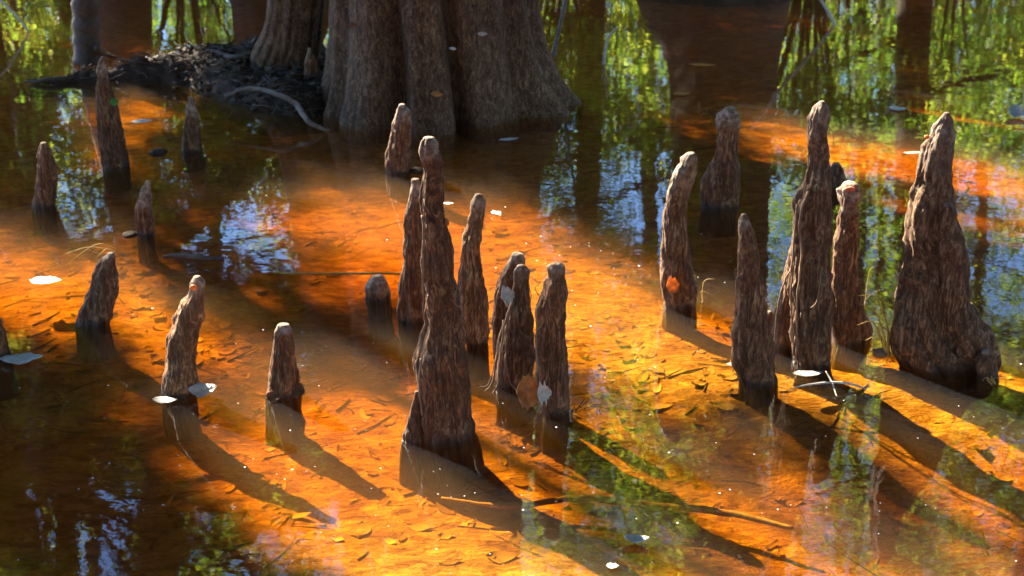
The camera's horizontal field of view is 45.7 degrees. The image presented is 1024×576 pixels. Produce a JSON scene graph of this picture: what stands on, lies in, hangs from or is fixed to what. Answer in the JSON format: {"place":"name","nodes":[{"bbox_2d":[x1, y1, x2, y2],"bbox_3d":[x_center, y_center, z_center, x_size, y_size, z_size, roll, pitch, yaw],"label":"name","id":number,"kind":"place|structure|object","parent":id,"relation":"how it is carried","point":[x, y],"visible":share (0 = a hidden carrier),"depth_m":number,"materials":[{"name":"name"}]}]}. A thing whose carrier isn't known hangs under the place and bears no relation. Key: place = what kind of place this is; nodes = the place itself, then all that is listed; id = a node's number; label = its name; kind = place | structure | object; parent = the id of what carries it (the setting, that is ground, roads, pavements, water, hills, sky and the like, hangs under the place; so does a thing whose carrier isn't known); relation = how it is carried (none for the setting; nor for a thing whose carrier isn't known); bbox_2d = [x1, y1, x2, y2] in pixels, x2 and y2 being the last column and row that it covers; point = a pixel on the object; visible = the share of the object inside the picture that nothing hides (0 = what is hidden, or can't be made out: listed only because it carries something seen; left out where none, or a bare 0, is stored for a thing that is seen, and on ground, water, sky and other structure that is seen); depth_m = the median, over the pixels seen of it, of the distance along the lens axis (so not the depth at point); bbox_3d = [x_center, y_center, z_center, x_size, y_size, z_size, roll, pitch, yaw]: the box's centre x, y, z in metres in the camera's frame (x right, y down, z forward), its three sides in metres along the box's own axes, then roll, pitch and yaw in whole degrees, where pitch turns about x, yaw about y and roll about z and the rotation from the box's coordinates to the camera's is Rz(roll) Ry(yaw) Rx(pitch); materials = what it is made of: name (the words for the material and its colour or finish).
{"place":"outdoors","nodes":[
{"label":"outdoors","id":0,"kind":"place"},
{"bbox_2d":[17,41,325,137],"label":"mud bank","id":1,"kind":"structure","parent":0,"point":[263,122],"depth_m":6.34,"materials":[{"name":"brown soil"}]},
{"bbox_2d":[25,34,329,120],"bbox_3d":[-1.457,-1.237,6.602,1.691,0.213,1.266,11,25,24],"label":"bank debris","id":2,"kind":"object","parent":1,"relation":"on","point":[191,52],"visible":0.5,"depth_m":6.24,"materials":[{"name":"brown wood"}]},
{"bbox_2d":[207,49,250,60],"bbox_3d":[-1.588,-1.248,6.565,0.560,0.114,0.209,9,25,21],"label":"surface root","id":3,"kind":"object","parent":1,"relation":"on","point":[235,56],"visible":0.34,"depth_m":6.42,"materials":[{"name":"grey wood"}]},
{"bbox_2d":[224,86,329,132],"bbox_3d":[-1.085,-0.832,5.648,0.570,0.159,0.114,13,26,27],"label":"surface root","id":4,"kind":"object","parent":1,"relation":"on","point":[299,108],"visible":1,"depth_m":5.63,"materials":[{"name":"grey wood"}]},
{"bbox_2d":[304,48,318,81],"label":"cypress knee","id":5,"kind":"object","parent":1,"relation":"on","point":[311,65],"visible":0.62,"depth_m":6.06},
{"bbox_2d":[0,0,1023,575],"bbox_3d":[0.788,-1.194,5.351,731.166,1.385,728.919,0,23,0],"label":"pond bottom","id":6,"kind":"structure","parent":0,"point":[876,62],"depth_m":3.99,"materials":[{"name":"orange soil"}]},
{"bbox_2d":[0,317,19,401],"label":"cypress knee","id":7,"kind":"object","parent":6,"relation":"on","point":[9,386],"visible":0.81,"depth_m":3.42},
{"bbox_2d":[31,142,58,235],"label":"cypress knee","id":8,"kind":"object","parent":6,"relation":"on","point":[44,216],"visible":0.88,"depth_m":4.56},
{"bbox_2d":[70,0,102,65],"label":"snag","id":9,"kind":"object","parent":6,"relation":"on","point":[86,26],"visible":0.9,"depth_m":6.77,"materials":[{"name":"grey wood"}]},
{"bbox_2d":[94,44,115,57],"bbox_3d":[-2.302,-1.329,6.842,0.061,0.142,0.329,-1,23,-4],"label":"root arm","id":10,"kind":"object","parent":9,"relation":"attached to","point":[98,49],"visible":0.98,"depth_m":6.80},
{"bbox_2d":[74,252,118,362],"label":"cypress knee","id":11,"kind":"object","parent":6,"relation":"on","point":[94,339],"visible":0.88,"depth_m":3.59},
{"bbox_2d":[95,56,131,193],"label":"cypress knee","id":12,"kind":"object","parent":6,"relation":"on","point":[115,162],"visible":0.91,"depth_m":4.99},
{"bbox_2d":[110,98,118,106],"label":"caught leaf","id":13,"kind":"object","parent":12,"relation":"attached to","point":[113,102],"visible":1,"depth_m":4.90,"materials":[{"name":"green plant"}]},
{"bbox_2d":[135,180,158,264],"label":"cypress knee","id":14,"kind":"object","parent":6,"relation":"on","point":[145,228],"visible":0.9,"depth_m":4.29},
{"bbox_2d":[161,275,204,442],"bbox_3d":[-0.863,0.258,3.212,0.163,0.629,0.095,0,23,0],"label":"cypress knee","id":15,"kind":"object","parent":6,"relation":"on","point":[180,420],"visible":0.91,"depth_m":3.16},
{"bbox_2d":[181,97,205,172],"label":"cypress knee","id":16,"kind":"object","parent":6,"relation":"on","point":[193,159],"visible":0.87,"depth_m":5.24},
{"bbox_2d":[265,323,305,446],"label":"cypress knee","id":17,"kind":"object","parent":6,"relation":"on","point":[281,422],"visible":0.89,"depth_m":3.18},
{"bbox_2d":[272,271,400,274],"bbox_3d":[-0.565,-0.048,4.000,0.456,0.010,0.019,1,23,2],"label":"sunken branch","id":18,"kind":"object","parent":6,"relation":"on","point":[345,273],"visible":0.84,"depth_m":4.00,"materials":[{"name":"brown wood"}]},
{"bbox_2d":[364,274,394,342],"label":"cypress knee","id":19,"kind":"object","parent":6,"relation":"on","point":[379,307],"visible":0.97,"depth_m":3.78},
{"bbox_2d":[385,103,411,198],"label":"cypress knee","id":20,"kind":"object","parent":6,"relation":"on","point":[398,165],"visible":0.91,"depth_m":4.94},
{"bbox_2d":[396,178,425,364],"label":"cypress knee","id":21,"kind":"object","parent":6,"relation":"on","point":[410,313],"visible":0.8,"depth_m":3.57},
{"bbox_2d":[250,0,581,150],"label":"cypress tree","id":22,"kind":"object","parent":6,"relation":"on","point":[501,79],"visible":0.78,"depth_m":5.62,"materials":[{"name":"brown plant"}]},
{"bbox_2d":[348,22,357,28],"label":"caught leaf","id":23,"kind":"object","parent":22,"relation":"attached to","point":[353,25],"visible":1,"depth_m":5.51,"materials":[{"name":"brown plant"}]},
{"bbox_2d":[431,91,442,96],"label":"caught leaf","id":24,"kind":"object","parent":22,"relation":"attached to","point":[436,94],"visible":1,"depth_m":5.50,"materials":[{"name":"brown plant"}]},
{"bbox_2d":[399,136,484,492],"bbox_3d":[-0.169,0.158,2.922,0.234,1.073,0.185,0,23,0],"label":"cypress knee","id":25,"kind":"object","parent":6,"relation":"on","point":[440,438],"visible":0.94,"depth_m":2.91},
{"bbox_2d":[457,193,489,380],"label":"cypress knee","id":26,"kind":"object","parent":6,"relation":"on","point":[473,295],"visible":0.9,"depth_m":3.42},
{"bbox_2d":[480,264,535,428],"bbox_3d":[-0.002,0.243,3.231,0.122,0.643,0.153,9,25,21],"label":"cypress knee","id":27,"kind":"object","parent":6,"relation":"on","point":[515,349],"visible":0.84,"depth_m":3.19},
{"bbox_2d":[500,285,514,307],"bbox_3d":[-0.012,0.019,3.092,0.042,0.060,0.015,-18,8,-36],"label":"caught leaf","id":28,"kind":"object","parent":27,"relation":"attached to","point":[508,295],"visible":1,"depth_m":3.10,"materials":[{"name":"grey plant"}]},
{"bbox_2d":[491,252,525,407],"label":"cypress knee","id":29,"kind":"object","parent":6,"relation":"on","point":[500,308],"visible":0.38,"depth_m":3.20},
{"bbox_2d":[0,34,1023,575],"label":"leaf litter","id":30,"kind":"object","parent":6,"relation":"on","point":[498,556],"visible":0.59,"depth_m":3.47,"materials":[{"name":"orange plant"}]},
{"bbox_2d":[534,261,573,454],"bbox_3d":[0.106,0.261,3.106,0.133,0.703,0.091,-11,25,-25],"label":"cypress knee","id":31,"kind":"object","parent":6,"relation":"on","point":[551,365],"visible":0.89,"depth_m":3.05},
{"bbox_2d":[516,373,541,410],"bbox_3d":[0.040,0.256,3.005,0.064,0.097,0.023,1,1,-13],"label":"caught leaf","id":32,"kind":"object","parent":31,"relation":"attached to","point":[527,389],"visible":1,"depth_m":3.01,"materials":[{"name":"brown plant"}]},
{"bbox_2d":[536,381,551,405],"bbox_3d":[0.079,0.259,2.998,0.038,0.069,0.017,-8,9,-18],"label":"caught leaf","id":33,"kind":"object","parent":31,"relation":"attached to","point":[546,391],"visible":1,"depth_m":3.00,"materials":[{"name":"grey plant"}]},
{"bbox_2d":[660,152,697,335],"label":"cypress knee","id":34,"kind":"object","parent":6,"relation":"on","point":[679,316],"visible":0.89,"depth_m":3.65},
{"bbox_2d":[666,277,679,294],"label":"caught leaf","id":35,"kind":"object","parent":34,"relation":"attached to","point":[672,285],"visible":1,"depth_m":3.64,"materials":[{"name":"orange plant"}]},
{"bbox_2d":[645,0,790,6],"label":"swamp tree","id":36,"kind":"object","parent":6,"relation":"on","point":[718,3],"visible":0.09,"depth_m":8.97,"materials":[{"name":"brown plant"}]},
{"bbox_2d":[696,106,745,237],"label":"cypress knee","id":37,"kind":"object","parent":6,"relation":"on","point":[720,189],"visible":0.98,"depth_m":4.54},
{"bbox_2d":[730,213,777,409],"bbox_3d":[0.654,0.165,3.251,0.171,0.773,0.118,0,23,0],"label":"cypress knee","id":38,"kind":"object","parent":6,"relation":"on","point":[753,354],"visible":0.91,"depth_m":3.19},
{"bbox_2d":[767,310,772,325],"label":"cypress knee","id":39,"kind":"object","parent":6,"relation":"on","point":[770,314],"visible":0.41,"depth_m":3.57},
{"bbox_2d":[770,100,834,389],"bbox_3d":[0.790,-0.007,3.313,0.186,1.044,0.230,-11,25,-25],"label":"cypress knee","id":40,"kind":"object","parent":6,"relation":"on","point":[801,331],"visible":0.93,"depth_m":3.23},
{"bbox_2d":[830,162,846,214],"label":"cypress knee","id":41,"kind":"object","parent":6,"relation":"on","point":[838,178],"visible":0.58,"depth_m":4.80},
{"bbox_2d":[830,181,872,370],"bbox_3d":[0.970,0.067,3.478,0.154,0.777,0.116,0,23,0],"label":"cypress knee","id":42,"kind":"object","parent":6,"relation":"on","point":[850,336],"visible":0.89,"depth_m":3.43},
{"bbox_2d":[864,267,886,308],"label":"wild grass","id":43,"kind":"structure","parent":42,"relation":"attached to","point":[866,287],"depth_m":3.49,"materials":[{"name":"beige plant"}]},
{"bbox_2d":[890,112,1001,399],"bbox_3d":[1.209,0.018,3.324,0.308,1.021,0.236,9,24,20],"label":"cypress knee","id":44,"kind":"object","parent":6,"relation":"on","point":[942,336],"visible":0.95,"depth_m":3.26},
{"bbox_2d":[859,295,893,357],"bbox_3d":[1.014,0.107,3.369,0.133,0.187,0.051,0,23,0],"label":"grass tuft","id":45,"kind":"object","parent":44,"relation":"on","point":[887,346],"visible":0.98,"depth_m":3.38,"materials":[{"name":"green plant"}]},
{"bbox_2d":[701,279,712,302],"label":"wild grass","id":46,"kind":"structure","parent":0,"point":[702,291],"depth_m":3.74,"materials":[{"name":"beige plant"}]},
{"bbox_2d":[819,0,843,35],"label":"hanging twig","id":47,"kind":"object","parent":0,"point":[837,29],"visible":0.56,"depth_m":7.93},
{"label":"water","id":48,"kind":"structure","parent":0,"visible":0},
{"bbox_2d":[0,0,29,31],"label":"pale stick","id":49,"kind":"object","parent":48,"relation":"on","point":[15,15],"visible":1,"depth_m":7.67,"materials":[{"name":"grey wood"}]},
{"bbox_2d":[0,352,42,364],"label":"floating leaf","id":50,"kind":"object","parent":48,"relation":"on","point":[19,359],"visible":1,"depth_m":3.37,"materials":[{"name":"grey plant"}]},
{"bbox_2d":[30,276,61,284],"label":"floating leaf","id":51,"kind":"object","parent":48,"relation":"on","point":[41,280],"visible":1,"depth_m":3.91,"materials":[{"name":"white plant"}]},
{"bbox_2d":[25,73,96,82],"bbox_3d":[-2.373,-1.114,6.454,0.396,0.045,0.085,-5,23,-12],"label":"floating stick","id":52,"kind":"object","parent":48,"relation":"on","point":[67,78],"visible":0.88,"depth_m":6.41,"materials":[{"name":"brown wood"}]},
{"bbox_2d":[63,243,116,265],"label":"wild grass","id":53,"kind":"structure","parent":48,"relation":"on","point":[95,247],"depth_m":4.16,"materials":[{"name":"beige plant"}]},
{"bbox_2d":[122,231,137,237],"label":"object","id":54,"kind":"object","parent":48,"relation":"on","point":[129,234],"visible":1,"depth_m":4.29,"materials":[{"name":"beige stone"}]},
{"bbox_2d":[131,119,151,122],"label":"floating leaf","id":55,"kind":"object","parent":48,"relation":"on","point":[141,120],"visible":1,"depth_m":5.71,"materials":[{"name":"white plant"}]},
{"bbox_2d":[149,148,167,156],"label":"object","id":56,"kind":"object","parent":48,"relation":"on","point":[156,152],"visible":1,"depth_m":5.22,"materials":[{"name":"black stone"}]},
{"bbox_2d":[152,396,177,403],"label":"floating leaf","id":57,"kind":"object","parent":48,"relation":"on","point":[164,399],"visible":1,"depth_m":3.15,"materials":[{"name":"white plant"}]},
{"bbox_2d":[162,253,223,261],"bbox_3d":[-1.073,-0.104,4.096,0.218,0.023,0.030,4,23,10],"label":"floating stick","id":58,"kind":"object","parent":48,"relation":"on","point":[192,257],"visible":1,"depth_m":4.08,"materials":[{"name":"grey wood"}]},
{"bbox_2d":[188,382,216,397],"bbox_3d":[-0.809,0.267,3.175,0.056,0.022,0.057,15,27,32],"label":"floating leaf","id":59,"kind":"object","parent":48,"relation":"on","point":[198,390],"visible":1,"depth_m":3.18,"materials":[{"name":"grey plant"}]},
{"bbox_2d":[194,236,211,240],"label":"floating leaf","id":60,"kind":"object","parent":48,"relation":"on","point":[201,238],"visible":1,"depth_m":4.25,"materials":[{"name":"grey plant"}]},
{"bbox_2d":[266,390,281,401],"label":"clump","id":61,"kind":"object","parent":48,"relation":"on","point":[271,396],"visible":1,"depth_m":3.16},
{"bbox_2d":[291,383,304,398],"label":"clump","id":62,"kind":"object","parent":48,"relation":"on","point":[299,391],"visible":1,"depth_m":3.18,"materials":[{"name":"brown plant"}]},
{"bbox_2d":[410,167,423,174],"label":"mud clump","id":63,"kind":"object","parent":48,"relation":"on","point":[418,170],"visible":0.96,"depth_m":4.98,"materials":[{"name":"brown soil"}]},
{"bbox_2d":[491,210,500,214],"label":"floating leaf","id":64,"kind":"object","parent":48,"relation":"on","point":[496,212],"visible":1,"depth_m":4.50,"materials":[{"name":"white plant"}]},
{"bbox_2d":[499,138,517,140],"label":"floating leaf","id":65,"kind":"object","parent":48,"relation":"on","point":[506,139],"visible":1,"depth_m":5.42,"materials":[{"name":"grey plant"}]},
{"bbox_2d":[17,157,1014,559],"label":"foam specks","id":66,"kind":"object","parent":48,"relation":"on","point":[433,471],"visible":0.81,"depth_m":2.92,"materials":[{"name":"white liquid"}]},
{"bbox_2d":[551,0,567,55],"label":"sapling","id":67,"kind":"object","parent":48,"relation":"on","point":[555,45],"visible":1,"depth_m":7.01,"materials":[{"name":"grey wood"}]},
{"bbox_2d":[575,398,590,410],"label":"aquatic moss","id":68,"kind":"object","parent":48,"relation":"on","point":[580,406],"visible":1,"depth_m":3.11,"materials":[{"name":"orange plant"}]},
{"bbox_2d":[602,27,619,63],"bbox_3d":[0.555,-1.360,6.817,0.092,0.212,0.015,0,23,0],"label":"pale stick","id":69,"kind":"object","parent":48,"relation":"on","point":[606,44],"visible":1,"depth_m":6.81,"materials":[{"name":"grey wood"}]},
{"bbox_2d":[606,563,618,568],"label":"floating leaf","id":70,"kind":"object","parent":48,"relation":"on","point":[611,565],"visible":1,"depth_m":2.50,"materials":[{"name":"white plant"}]},
{"bbox_2d":[623,534,648,542],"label":"floating leaf","id":71,"kind":"object","parent":48,"relation":"on","point":[633,538],"visible":1,"depth_m":2.58,"materials":[{"name":"white plant"}]},
{"bbox_2d":[673,92,689,94],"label":"floating leaf","id":72,"kind":"object","parent":48,"relation":"on","point":[680,93],"visible":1,"depth_m":6.20,"materials":[{"name":"brown plant"}]},
{"bbox_2d":[690,63,714,65],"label":"floating leaf","id":73,"kind":"object","parent":48,"relation":"on","point":[696,64],"visible":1,"depth_m":6.82,"materials":[{"name":"brown plant"}]},
{"bbox_2d":[793,371,822,376],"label":"floating leaf","id":74,"kind":"object","parent":48,"relation":"on","point":[806,373],"visible":1,"depth_m":3.29,"materials":[{"name":"white plant"}]},
{"bbox_2d":[794,381,865,389],"bbox_3d":[0.842,0.256,3.221,0.188,0.022,0.012,1,23,2],"label":"twig","id":75,"kind":"object","parent":48,"relation":"on","point":[839,382],"visible":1,"depth_m":3.22,"materials":[{"name":"grey wood"}]},
{"bbox_2d":[825,371,837,396],"bbox_3d":[0.846,0.252,3.206,0.011,0.039,0.079,-4,23,-10],"label":"twig","id":76,"kind":"object","parent":48,"relation":"on","point":[832,384],"visible":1,"depth_m":3.21,"materials":[{"name":"grey wood"}]},
{"bbox_2d":[872,348,886,357],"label":"moss clump","id":77,"kind":"object","parent":48,"relation":"on","point":[879,353],"visible":1,"depth_m":3.41,"materials":[{"name":"brown plant"}]},
{"bbox_2d":[888,106,907,109],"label":"floating leaf","id":78,"kind":"object","parent":48,"relation":"on","point":[896,108],"visible":1,"depth_m":5.92,"materials":[{"name":"grey plant"}]},
{"bbox_2d":[982,375,998,384],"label":"moss tuft","id":79,"kind":"object","parent":48,"relation":"on","point":[992,379],"visible":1,"depth_m":3.25,"materials":[{"name":"plant"}]},
{"bbox_2d":[1007,104,1023,117],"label":"floating leaf","id":80,"kind":"object","parent":48,"relation":"on","point":[1015,110],"visible":1,"depth_m":5.80,"materials":[{"name":"grey plant"}]}
]}

